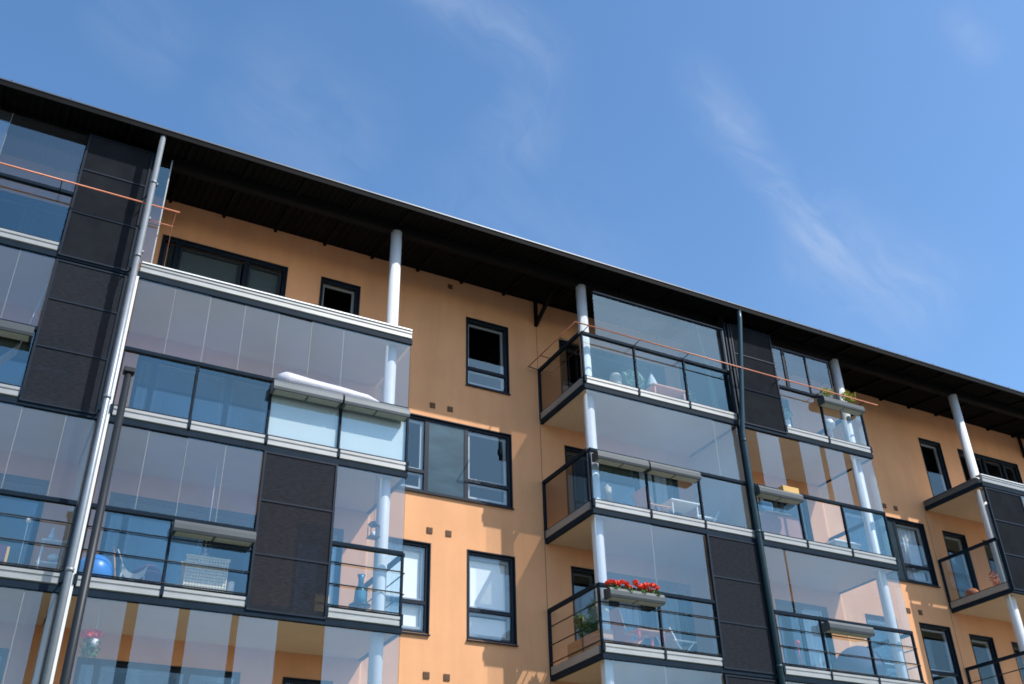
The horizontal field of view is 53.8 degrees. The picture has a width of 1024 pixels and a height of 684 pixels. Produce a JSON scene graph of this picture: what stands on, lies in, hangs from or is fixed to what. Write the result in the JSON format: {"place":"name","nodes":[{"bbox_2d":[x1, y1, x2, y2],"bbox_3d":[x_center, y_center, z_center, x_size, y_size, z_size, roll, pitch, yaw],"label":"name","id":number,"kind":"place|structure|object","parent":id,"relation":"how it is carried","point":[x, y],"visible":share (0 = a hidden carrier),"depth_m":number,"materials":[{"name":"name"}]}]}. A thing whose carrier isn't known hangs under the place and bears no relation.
{"place":"outdoors","nodes":[
{"label":"outdoors","id":0,"kind":"place"},
{"bbox_2d":[126,564,166,584],"bbox_3d":[-6.138,4.029,16.909,0.800,0.651,0.700,15,-35,-24],"label":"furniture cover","id":1,"kind":"object","parent":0,"point":[153,573],"visible":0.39,"depth_m":16.78,"materials":[{"name":"fabric"}]},
{"bbox_2d":[227,581,234,592],"bbox_3d":[-4.801,4.286,17.177,0.120,0.420,0.120,15,-35,-24],"label":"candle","id":2,"kind":"object","parent":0,"point":[230,585],"visible":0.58,"depth_m":17.20,"materials":[{"name":"white wax"}]},
{"bbox_2d":[0,0,1023,391],"label":"sky","id":3,"kind":"structure","parent":0,"point":[852,169],"materials":[{"name":"blue"}]},
{"bbox_2d":[646,373,656,387],"bbox_3d":[3.451,0.930,24.987,0.320,0.420,0.320,15,-35,-24],"label":"folded cloth","id":4,"kind":"object","parent":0,"point":[651,379],"visible":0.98,"depth_m":24.89,"materials":[{"name":"white fabric"}]},
{"bbox_2d":[696,326,718,407],"bbox_3d":[4.953,0.798,25.498,0.405,2.704,0.167,15,-35,-24],"label":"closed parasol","id":5,"kind":"object","parent":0,"point":[714,400],"visible":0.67,"depth_m":25.31,"materials":[{"name":"grey fabric"}]},
{"bbox_3d":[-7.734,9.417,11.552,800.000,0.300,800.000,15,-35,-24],"label":"ground","id":6,"kind":"structure","parent":0,"visible":0},
{"bbox_2d":[59,366,135,683],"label":"street pole","id":7,"kind":"object","parent":6,"relation":"on","point":[128,373],"visible":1,"depth_m":13.26,"materials":[{"name":"metal"}]},
{"bbox_2d":[0,77,1023,683],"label":"apartment building","id":8,"kind":"structure","parent":6,"relation":"on","point":[492,359],"depth_m":21.99,"materials":[{"name":"orange paint"}]},
{"bbox_2d":[0,648,8,683],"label":"window","id":9,"kind":"structure","parent":8,"relation":"in","point":[3,651],"depth_m":16.56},
{"bbox_2d":[0,544,9,563],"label":"shopping bag","id":10,"kind":"object","parent":8,"relation":"on","point":[4,551],"visible":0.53,"depth_m":15.85,"materials":[{"name":"purple fabric"}]},
{"bbox_2d":[0,319,34,342],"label":"rail planter","id":11,"kind":"object","parent":8,"relation":"attached to","point":[16,331],"visible":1,"depth_m":16.96,"materials":[{"name":"grey metal"}]},
{"bbox_2d":[0,473,48,566],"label":"window","id":12,"kind":"structure","parent":8,"relation":"in","point":[11,478],"depth_m":17.97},
{"bbox_2d":[18,518,31,563],"bbox_3d":[-7.778,3.281,16.028,0.088,1.045,0.086,15,-35,-24],"label":"garden light","id":13,"kind":"object","parent":8,"relation":"on","point":[28,520],"visible":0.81,"depth_m":16.20,"materials":[{"name":"white plastic"}]},
{"bbox_2d":[0,277,50,365],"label":"hammock","id":14,"kind":"object","parent":8,"relation":"hanging from","point":[8,355],"visible":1,"depth_m":17.65,"materials":[{"name":"white fabric"}]},
{"bbox_2d":[0,190,68,234],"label":"window","id":15,"kind":"structure","parent":8,"relation":"in","point":[31,202],"depth_m":20.70,"materials":[{"name":"black metal"}]},
{"bbox_2d":[35,538,66,570],"bbox_3d":[-7.427,3.559,16.190,0.380,0.736,0.391,15,-35,-24],"label":"step stool","id":16,"kind":"object","parent":8,"relation":"on","point":[58,565],"visible":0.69,"depth_m":16.21,"materials":[{"name":"white plastic"}]},
{"bbox_2d":[48,528,54,539],"bbox_3d":[-7.463,3.123,16.392,0.100,0.220,0.100,15,-35,-24],"label":"white bottle","id":17,"kind":"object","parent":16,"relation":"on","point":[51,535],"visible":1,"depth_m":16.35,"materials":[{"name":"plastic"}]},
{"bbox_2d":[47,554,59,561],"bbox_3d":[-7.357,3.469,16.211,0.200,0.120,0.200,15,-35,-24],"label":"white bowl","id":18,"kind":"object","parent":16,"relation":"on","point":[53,558],"visible":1,"depth_m":16.15,"materials":[{"name":"ceramic"}]},
{"bbox_2d":[79,604,103,658],"bbox_3d":[-6.598,4.554,15.884,0.362,0.881,0.271,15,-35,-24],"label":"hanging flower pot","id":19,"kind":"object","parent":8,"relation":"hanging from","point":[94,636],"visible":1,"depth_m":15.77,"materials":[{"name":"white plastic"}]},
{"bbox_2d":[79,554,112,577],"bbox_3d":[-6.797,3.753,16.407,0.600,0.600,0.600,15,-35,-24],"label":"exercise ball","id":20,"kind":"object","parent":8,"relation":"on","point":[103,565],"visible":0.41,"depth_m":16.27,"materials":[{"name":"blue"}]},
{"bbox_2d":[113,546,115,575],"bbox_3d":[-6.469,3.686,16.445,0.170,0.745,0.027,7,-33,-14],"label":"broom handle","id":21,"kind":"object","parent":8,"relation":"on","point":[114,561],"visible":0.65,"depth_m":16.48,"materials":[{"name":"white wood"}]},
{"bbox_2d":[117,549,147,581],"bbox_3d":[-6.241,3.754,16.511,0.531,0.686,0.064,15,-35,-24],"label":"sling seat","id":22,"kind":"object","parent":8,"relation":"on","point":[128,574],"visible":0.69,"depth_m":16.50,"materials":[{"name":"grey fabric"}]},
{"bbox_2d":[72,657,240,683],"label":"window","id":23,"kind":"structure","parent":8,"relation":"in","point":[97,663],"depth_m":17.55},
{"bbox_2d":[163,246,174,267],"bbox_3d":[-7.440,-1.199,21.435,0.230,2.140,0.008,15,-35,-24],"label":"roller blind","id":24,"kind":"object","parent":8,"relation":"attached to","point":[167,257],"visible":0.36,"depth_m":21.84,"materials":[{"name":"grey fabric"}]},
{"bbox_2d":[99,492,255,594],"bbox_3d":[-6.183,4.100,18.657,2.790,2.305,0.230,15,-35,-24],"label":"window","id":25,"kind":"structure","parent":8,"relation":"in","point":[129,499],"depth_m":18.97,"materials":[{"name":"black metal"}]},
{"bbox_2d":[128,355,270,433],"bbox_3d":[-6.247,1.551,20.237,2.790,2.305,0.230,15,-35,-24],"label":"window","id":26,"kind":"structure","parent":8,"relation":"in","point":[225,417],"depth_m":20.57,"materials":[{"name":"black metal"}]},
{"bbox_2d":[179,554,230,591],"bbox_3d":[-5.229,4.055,17.081,0.740,0.730,0.475,15,-35,-24],"label":"storage box","id":27,"kind":"object","parent":8,"relation":"on","point":[203,577],"visible":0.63,"depth_m":16.97,"materials":[{"name":"white plastic"}]},
{"bbox_2d":[198,456,218,561],"bbox_3d":[-5.300,2.908,17.809,0.180,2.090,0.180,15,-35,-24],"label":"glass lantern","id":28,"kind":"object","parent":8,"relation":"hanging from","point":[212,499],"visible":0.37,"depth_m":17.93,"materials":[{"name":"glass"}]},
{"bbox_2d":[176,248,242,284],"bbox_3d":[-6.630,-0.989,21.806,1.380,2.140,0.008,15,-35,-24],"label":"roller blind","id":29,"kind":"object","parent":8,"relation":"attached to","point":[207,267],"visible":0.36,"depth_m":22.19,"materials":[{"name":"grey fabric"}]},
{"bbox_2d":[170,520,255,546],"bbox_3d":[-5.025,3.224,17.006,1.360,0.238,0.345,15,-35,-24],"label":"rail planter","id":30,"kind":"object","parent":8,"relation":"attached to","point":[199,531],"visible":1,"depth_m":16.87,"materials":[{"name":"grey plastic"}]},
{"bbox_2d":[157,234,287,296],"bbox_3d":[-6.311,-0.998,21.818,2.790,2.305,0.230,15,-35,-24],"label":"window","id":31,"kind":"structure","parent":8,"relation":"in","point":[179,242],"depth_m":22.32,"materials":[{"name":"black metal"}]},
{"bbox_2d":[246,267,278,294],"bbox_3d":[-5.568,-0.714,22.292,0.780,2.140,0.008,15,-35,-24],"label":"roller blind","id":32,"kind":"object","parent":8,"relation":"attached to","point":[262,281],"visible":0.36,"depth_m":22.69,"materials":[{"name":"grey fabric"}]},
{"bbox_2d":[270,379,342,407],"bbox_3d":[-3.894,0.985,19.134,1.340,0.238,0.345,15,-35,-24],"label":"rail planter","id":33,"kind":"object","parent":8,"relation":"attached to","point":[306,393],"visible":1,"depth_m":19.00,"materials":[{"name":"grey metal"}]},
{"bbox_2d":[276,372,378,401],"bbox_3d":[-3.512,0.899,19.370,2.052,0.296,0.296,15,-35,-24],"label":"rolled tarpaulin","id":34,"kind":"object","parent":33,"relation":"on","point":[288,377],"visible":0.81,"depth_m":19.17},
{"bbox_2d":[282,677,332,683],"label":"window","id":35,"kind":"structure","parent":8,"relation":"in","point":[289,680],"depth_m":18.67,"materials":[{"name":"black metal"}]},
{"bbox_2d":[329,528,343,606],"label":"window","id":36,"kind":"structure","parent":8,"relation":"in","point":[340,532],"depth_m":20.08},
{"bbox_2d":[318,276,360,315],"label":"window","id":37,"kind":"structure","parent":8,"relation":"in","point":[357,289],"depth_m":23.42,"materials":[{"name":"black metal"}]},
{"bbox_2d":[349,602,370,609],"bbox_3d":[-2.744,4.890,18.141,0.400,0.327,0.400,15,-35,-24],"label":"side table","id":38,"kind":"object","parent":8,"relation":"on","point":[365,605],"visible":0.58,"depth_m":18.15,"materials":[{"name":"white metal"}]},
{"bbox_2d":[354,574,365,601],"bbox_3d":[-2.754,4.512,18.376,0.220,0.560,0.220,15,-35,-24],"label":"blue vase","id":39,"kind":"object","parent":38,"relation":"on","point":[360,595],"visible":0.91,"depth_m":18.28,"materials":[{"name":"blue ceramic"}]},
{"bbox_2d":[366,475,379,539],"bbox_3d":[-2.576,3.077,18.971,0.249,1.270,0.249,5,-32,-10],"label":"hanging lantern","id":40,"kind":"object","parent":8,"relation":"hanging from","point":[373,535],"visible":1,"depth_m":18.70,"materials":[{"name":"white metal"}]},
{"bbox_2d":[340,395,409,421],"bbox_3d":[-2.673,1.301,19.694,1.340,0.238,0.345,15,-35,-24],"label":"rail planter","id":41,"kind":"object","parent":8,"relation":"attached to","point":[373,408],"visible":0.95,"depth_m":19.56,"materials":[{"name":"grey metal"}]},
{"bbox_2d":[385,536,430,635],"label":"window","id":42,"kind":"structure","parent":8,"relation":"attached to","point":[411,582],"depth_m":20.78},
{"bbox_2d":[397,413,514,509],"bbox_3d":[-1.393,2.648,22.564,3.110,1.885,0.230,15,-35,-24],"label":"window","id":43,"kind":"structure","parent":8,"relation":"in","point":[446,453],"depth_m":22.64,"materials":[{"name":"metal"}]},
{"bbox_2d":[465,316,510,395],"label":"window","id":44,"kind":"structure","parent":8,"relation":"in","point":[504,344],"depth_m":24.54,"materials":[{"name":"black metal"}]},
{"bbox_2d":[470,556,507,619],"bbox_3d":[-0.531,5.251,21.639,1.040,1.300,0.008,15,-35,-24],"label":"roller blind","id":45,"kind":"object","parent":8,"relation":"attached to","point":[487,585],"visible":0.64,"depth_m":21.67,"materials":[{"name":"white fabric"}]},
{"bbox_2d":[469,617,509,641],"bbox_3d":[-0.511,6.050,21.144,1.040,0.500,0.008,15,-35,-24],"label":"roller blind","id":46,"kind":"object","parent":8,"relation":"attached to","point":[487,627],"visible":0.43,"depth_m":21.18,"materials":[{"name":"white fabric"}]},
{"bbox_2d":[466,549,518,646],"bbox_3d":[-0.458,5.427,21.380,1.180,1.955,0.230,15,-35,-24],"label":"window","id":47,"kind":"structure","parent":8,"relation":"in","point":[511,618],"depth_m":21.39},
{"bbox_2d":[567,638,583,658],"bbox_3d":[1.422,6.352,20.751,0.300,0.370,0.590,15,-35,-24],"label":"planter box","id":48,"kind":"object","parent":8,"relation":"on","point":[576,645],"visible":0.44,"depth_m":20.68,"materials":[{"name":"brown wood"}]},
{"bbox_2d":[573,613,591,637],"bbox_3d":[1.522,5.872,20.865,0.391,0.628,0.740,15,-35,-24],"label":"potted shrub","id":49,"kind":"object","parent":48,"relation":"in","point":[580,621],"visible":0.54,"depth_m":20.82,"materials":[{"name":"green plant"}]},
{"bbox_2d":[583,629,613,650],"bbox_3d":[1.736,6.032,20.247,0.300,0.370,0.640,15,-35,-24],"label":"planter box","id":50,"kind":"object","parent":8,"relation":"on","point":[592,637],"visible":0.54,"depth_m":20.12,"materials":[{"name":"brown wood"}]},
{"bbox_2d":[586,596,598,633],"bbox_3d":[1.694,5.556,20.570,0.474,0.847,0.481,-23,-38,30],"label":"potted shrub","id":51,"kind":"object","parent":50,"relation":"in","point":[593,618],"visible":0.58,"depth_m":20.45,"materials":[{"name":"green plant"}]},
{"bbox_2d":[603,484,611,500],"bbox_3d":[2.125,3.519,22.274,0.240,0.800,0.236,15,-35,-24],"label":"pillar lamp","id":52,"kind":"object","parent":8,"relation":"on","point":[607,490],"visible":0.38,"depth_m":22.30,"materials":[{"name":"white metal"}]},
{"bbox_2d":[559,339,665,385],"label":"window","id":53,"kind":"structure","parent":8,"relation":"in","point":[626,360],"depth_m":26.64,"materials":[{"name":"black metal"}]},
{"bbox_2d":[609,372,621,383],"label":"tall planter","id":54,"kind":"object","parent":8,"relation":"on","point":[615,377],"visible":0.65,"depth_m":24.01,"materials":[{"name":"white ceramic"}]},
{"bbox_2d":[591,450,649,472],"bbox_3d":[2.344,2.601,21.993,1.320,0.238,0.345,15,-35,-24],"label":"rail planter","id":55,"kind":"object","parent":8,"relation":"attached to","point":[620,461],"visible":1,"depth_m":21.84,"materials":[{"name":"grey plastic"}]},
{"bbox_2d":[564,445,680,514],"bbox_3d":[2.699,3.864,24.340,3.290,2.315,0.230,15,-35,-24],"label":"window","id":56,"kind":"structure","parent":8,"relation":"in","point":[674,485],"depth_m":24.89,"materials":[{"name":"black metal"}]},
{"bbox_2d":[609,607,647,644],"bbox_3d":[2.369,6.134,21.019,0.686,1.048,0.570,15,-35,-24],"label":"deck chair","id":57,"kind":"object","parent":8,"relation":"on","point":[619,634],"visible":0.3,"depth_m":20.93,"materials":[{"name":"white wood"}]},
{"bbox_2d":[619,584,643,644],"bbox_3d":[2.728,6.530,22.904,0.600,2.180,0.058,15,-35,-24],"label":"curtain","id":58,"kind":"object","parent":8,"relation":"hanging from","point":[630,615],"visible":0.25,"depth_m":23.06,"materials":[{"name":"white fabric"}]},
{"bbox_2d":[621,370,645,388],"bbox_3d":[2.916,1.177,24.445,0.800,1.033,0.665,15,-35,-24],"label":"potted plant","id":59,"kind":"object","parent":8,"relation":"on","point":[629,381],"visible":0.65,"depth_m":24.43,"materials":[{"name":"green plant"}]},
{"bbox_2d":[571,566,696,652],"bbox_3d":[2.763,6.413,22.759,3.290,2.315,0.230,15,-35,-24],"label":"window","id":60,"kind":"structure","parent":8,"relation":"in","point":[691,627],"depth_m":23.30,"materials":[{"name":"black metal"}]},
{"bbox_2d":[603,587,665,607],"bbox_3d":[2.461,5.164,20.437,1.320,0.238,0.345,15,-35,-24],"label":"rail planter","id":61,"kind":"object","parent":8,"relation":"attached to","point":[634,597],"visible":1,"depth_m":20.28,"materials":[{"name":"grey plastic"}]},
{"bbox_2d":[604,579,621,589],"bbox_3d":[2.044,4.903,20.263,0.418,0.280,0.280,15,-35,-24],"label":"geranium","id":62,"kind":"object","parent":61,"relation":"in","point":[609,582],"visible":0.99,"depth_m":20.24,"materials":[{"name":"red plant"}]},
{"bbox_2d":[619,579,638,592],"bbox_3d":[2.361,4.959,20.422,0.419,0.320,0.283,15,-35,-24],"label":"geranium","id":63,"kind":"object","parent":61,"relation":"in","point":[627,586],"visible":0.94,"depth_m":20.42,"materials":[{"name":"red plant"}]},
{"bbox_2d":[634,582,648,593],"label":"geranium","id":64,"kind":"object","parent":61,"relation":"in","point":[641,587],"visible":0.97,"depth_m":20.55,"materials":[{"name":"red plant"}]},
{"bbox_2d":[645,583,661,595],"bbox_3d":[2.912,5.107,20.669,0.389,0.333,0.291,15,-35,-24],"label":"geranium","id":65,"kind":"object","parent":61,"relation":"in","point":[653,586],"visible":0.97,"depth_m":20.66,"materials":[{"name":"red plant"}]},
{"bbox_2d":[627,628,664,645],"bbox_3d":[2.822,6.429,21.179,0.680,0.670,0.480,15,-35,-24],"label":"table","id":66,"kind":"object","parent":8,"relation":"on","point":[650,634],"visible":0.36,"depth_m":21.25,"materials":[{"name":"plastic"}]},
{"bbox_2d":[639,472,653,509],"bbox_3d":[3.284,4.150,24.763,0.500,2.200,0.058,15,-35,-24],"label":"curtain","id":67,"kind":"object","parent":8,"relation":"hanging from","point":[642,479],"depth_m":25.19,"materials":[{"name":"white fabric"}]},
{"bbox_2d":[631,486,670,511],"bbox_3d":[3.194,3.885,23.055,0.686,0.978,0.570,15,-35,-24],"label":"folding chair","id":68,"kind":"object","parent":8,"relation":"on","point":[639,497],"visible":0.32,"depth_m":23.06,"materials":[{"name":"grey wood"}]},
{"bbox_2d":[654,475,669,512],"bbox_3d":[3.748,4.271,24.976,0.350,2.200,0.058,15,-35,-24],"label":"curtain","id":69,"kind":"object","parent":8,"relation":"hanging from","point":[661,490],"depth_m":25.33,"materials":[{"name":"white fabric"}]},
{"bbox_2d":[645,383,685,399],"bbox_3d":[3.771,1.584,24.905,1.000,0.790,0.600,15,-35,-24],"label":"garden table","id":70,"kind":"object","parent":8,"relation":"on","point":[666,390],"visible":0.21,"depth_m":24.98,"materials":[{"name":"white plastic"}]},
{"bbox_2d":[654,589,681,646],"bbox_3d":[3.635,6.765,23.320,0.650,2.180,0.058,15,-35,-24],"label":"curtain","id":71,"kind":"object","parent":8,"relation":"hanging from","point":[671,620],"visible":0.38,"depth_m":23.57,"materials":[{"name":"white fabric"}]},
{"bbox_2d":[644,461,700,483],"bbox_3d":[3.565,2.917,22.553,1.360,0.238,0.345,15,-35,-24],"label":"rail planter","id":72,"kind":"object","parent":8,"relation":"attached to","point":[674,473],"visible":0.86,"depth_m":22.42,"materials":[{"name":"grey plastic"}]},
{"bbox_2d":[656,627,696,650],"bbox_3d":[3.524,6.617,21.631,0.685,0.820,0.570,15,-35,-24],"label":"lounge chair","id":73,"kind":"object","parent":8,"relation":"on","point":[671,641],"visible":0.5,"depth_m":21.57,"materials":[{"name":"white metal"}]},
{"bbox_2d":[656,498,699,517],"bbox_3d":[3.879,4.144,23.345,0.800,0.790,0.600,15,-35,-24],"label":"garden table","id":74,"kind":"object","parent":8,"relation":"on","point":[680,506],"visible":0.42,"depth_m":23.47,"materials":[{"name":"white plastic"}]},
{"bbox_2d":[680,388,695,401],"bbox_3d":[4.433,1.645,25.273,0.416,1.045,0.463,-8,-32,10],"label":"potted plant","id":75,"kind":"object","parent":8,"relation":"on","point":[690,393],"visible":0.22,"depth_m":25.45,"materials":[{"name":"blue plant"}]},
{"bbox_2d":[696,511,718,521],"bbox_3d":[4.457,4.337,23.609,0.684,0.742,0.570,15,-35,-24],"label":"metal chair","id":76,"kind":"object","parent":8,"relation":"on","point":[713,517],"visible":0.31,"depth_m":23.58,"materials":[{"name":"white metal"}]},
{"bbox_2d":[754,485,803,504],"bbox_3d":[6.237,3.610,23.778,1.320,0.238,0.345,15,-35,-24],"label":"rail planter","id":77,"kind":"object","parent":8,"relation":"attached to","point":[778,495],"visible":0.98,"depth_m":23.63,"materials":[{"name":"grey plastic"}]},
{"bbox_2d":[778,485,798,493],"bbox_3d":[6.574,3.547,23.991,0.480,0.170,0.170,15,-35,-24],"label":"yellow box","id":78,"kind":"object","parent":77,"relation":"in","point":[789,489],"visible":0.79,"depth_m":23.93,"materials":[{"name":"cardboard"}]},
{"bbox_2d":[759,510,802,538],"bbox_3d":[6.112,4.653,24.312,1.630,0.750,1.050,15,-35,-24],"label":"sofa","id":79,"kind":"object","parent":8,"relation":"on","point":[780,524],"visible":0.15,"depth_m":23.98,"materials":[{"name":"fabric"}]},
{"bbox_2d":[765,510,791,515],"bbox_3d":[6.322,4.146,24.239,0.750,0.015,0.295,15,-35,-24],"label":"throw","id":80,"kind":"object","parent":79,"relation":"on","point":[770,511],"visible":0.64,"depth_m":24.15,"materials":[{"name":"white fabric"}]},
{"bbox_2d":[758,501,772,510],"bbox_3d":[6.063,3.969,24.227,0.400,0.275,0.200,15,-35,-24],"label":"cushion","id":81,"kind":"object","parent":80,"relation":"on","point":[763,505],"visible":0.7,"depth_m":24.13,"materials":[{"name":"fabric"}]},
{"bbox_2d":[758,497,813,540],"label":"window","id":82,"kind":"structure","parent":8,"relation":"in","point":[804,505],"depth_m":26.88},
{"bbox_2d":[781,398,792,426],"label":"window","id":83,"kind":"structure","parent":8,"relation":"in","point":[785,402],"depth_m":28.80,"materials":[{"name":"blue glass"}]},
{"bbox_2d":[783,408,792,426],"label":"potted plant","id":84,"kind":"object","parent":8,"relation":"on","point":[787,414],"visible":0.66,"depth_m":26.24,"materials":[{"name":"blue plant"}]},
{"bbox_2d":[795,640,801,664],"bbox_3d":[6.471,7.131,22.659,0.120,0.880,0.120,15,-35,-24],"label":"red globe","id":85,"kind":"object","parent":8,"relation":"on","point":[797,642],"visible":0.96,"depth_m":22.81,"materials":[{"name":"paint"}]},
{"bbox_2d":[775,599,835,670],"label":"window","id":86,"kind":"structure","parent":8,"relation":"in","point":[798,606],"depth_m":25.17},
{"bbox_2d":[796,610,826,669],"bbox_3d":[7.506,7.768,25.094,0.700,2.180,0.058,15,-35,-24],"label":"curtain","id":87,"kind":"object","parent":8,"relation":"hanging from","point":[814,642],"visible":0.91,"depth_m":25.29,"materials":[{"name":"white fabric"}]},
{"bbox_2d":[825,419,834,436],"bbox_3d":[8.468,2.482,26.724,0.320,0.980,0.315,15,-35,-24],"label":"globe lamp","id":88,"kind":"object","parent":8,"relation":"on","point":[830,424],"visible":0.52,"depth_m":26.79,"materials":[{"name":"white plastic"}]},
{"bbox_2d":[817,395,864,415],"bbox_3d":[8.598,1.680,26.475,1.400,0.238,0.345,15,-35,-24],"label":"rail planter","id":89,"kind":"object","parent":8,"relation":"attached to","point":[840,405],"visible":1,"depth_m":26.32,"materials":[{"name":"grey plastic"}]},
{"bbox_2d":[820,388,833,397],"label":"planter plant","id":90,"kind":"object","parent":89,"relation":"in","point":[827,394],"visible":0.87,"depth_m":26.40,"materials":[{"name":"green plant"}]},
{"bbox_2d":[841,389,855,403],"bbox_3d":[8.913,1.453,26.768,0.584,0.412,0.207,15,-35,-24],"label":"planter plant","id":91,"kind":"object","parent":89,"relation":"in","point":[845,399],"visible":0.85,"depth_m":26.72,"materials":[{"name":"green plant"}]},
{"bbox_2d":[826,539,860,549],"bbox_3d":[8.242,5.353,25.261,0.890,0.570,0.610,15,-35,-24],"label":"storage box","id":92,"kind":"object","parent":8,"relation":"on","point":[838,542],"visible":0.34,"depth_m":25.13,"materials":[{"name":"white plastic"}]},
{"bbox_2d":[821,621,874,638],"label":"rail planter","id":93,"kind":"object","parent":8,"relation":"attached to","point":[839,628],"visible":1,"depth_m":22.60,"materials":[{"name":"grey plastic"}]},
{"bbox_2d":[834,646,886,676],"bbox_3d":[8.310,7.843,24.088,1.200,1.140,1.200,15,-35,-24],"label":"armchair","id":94,"kind":"object","parent":8,"relation":"on","point":[853,663],"visible":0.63,"depth_m":23.75,"materials":[{"name":"fabric"}]},
{"bbox_2d":[865,614,909,678],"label":"window","id":95,"kind":"structure","parent":8,"relation":"in","point":[889,666],"depth_m":26.36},
{"bbox_2d":[843,507,940,587],"bbox_3d":[10.464,5.720,27.998,3.110,1.885,0.230,15,-35,-24],"label":"window","id":96,"kind":"structure","parent":8,"relation":"in","point":[901,575],"depth_m":28.21,"materials":[{"name":"metal"}]},
{"bbox_2d":[896,526,925,580],"bbox_3d":[11.199,6.032,28.498,0.900,1.700,0.058,15,-35,-24],"label":"curtain","id":97,"kind":"object","parent":8,"relation":"hanging from","point":[909,546],"visible":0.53,"depth_m":28.63,"materials":[{"name":"white fabric"}]},
{"bbox_2d":[918,437,951,495],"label":"window","id":98,"kind":"structure","parent":8,"relation":"in","point":[938,447],"depth_m":30.95,"materials":[{"name":"black metal"}]},
{"bbox_2d":[919,622,963,683],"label":"window","id":99,"kind":"structure","parent":8,"relation":"in","point":[957,675],"depth_m":27.09,"materials":[{"name":"black metal"}]},
{"bbox_2d":[942,530,979,597],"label":"window","id":100,"kind":"structure","parent":8,"relation":"in","point":[962,537],"depth_m":29.32,"materials":[{"name":"black metal"}]},
{"bbox_2d":[965,588,978,595],"bbox_3d":[12.794,7.030,28.028,0.396,0.400,0.392,15,-35,-24],"label":"round pot","id":101,"kind":"object","parent":8,"relation":"on","point":[969,591],"visible":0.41,"depth_m":27.95,"materials":[{"name":"ceramic"}]},
{"bbox_2d":[969,634,1004,683],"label":"window","id":102,"kind":"structure","parent":8,"relation":"in","point":[990,640],"depth_m":27.87,"materials":[{"name":"black metal"}]},
{"bbox_2d":[983,540,993,579],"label":"window","id":103,"kind":"structure","parent":8,"relation":"in","point":[986,547],"depth_m":29.86,"materials":[{"name":"black metal"}]},
{"bbox_2d":[957,449,1022,483],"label":"window","id":104,"kind":"structure","parent":8,"relation":"in","point":[983,458],"depth_m":32.28,"materials":[{"name":"black metal"}]},
{"bbox_2d":[989,570,999,585],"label":"potted plant","id":105,"kind":"object","parent":8,"relation":"on","point":[995,582],"visible":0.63,"depth_m":28.34,"materials":[{"name":"plant"}]},
{"bbox_2d":[1011,642,1023,683],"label":"window","id":106,"kind":"structure","parent":8,"relation":"in","point":[1014,644],"depth_m":28.41,"materials":[{"name":"black metal"}]}
]}

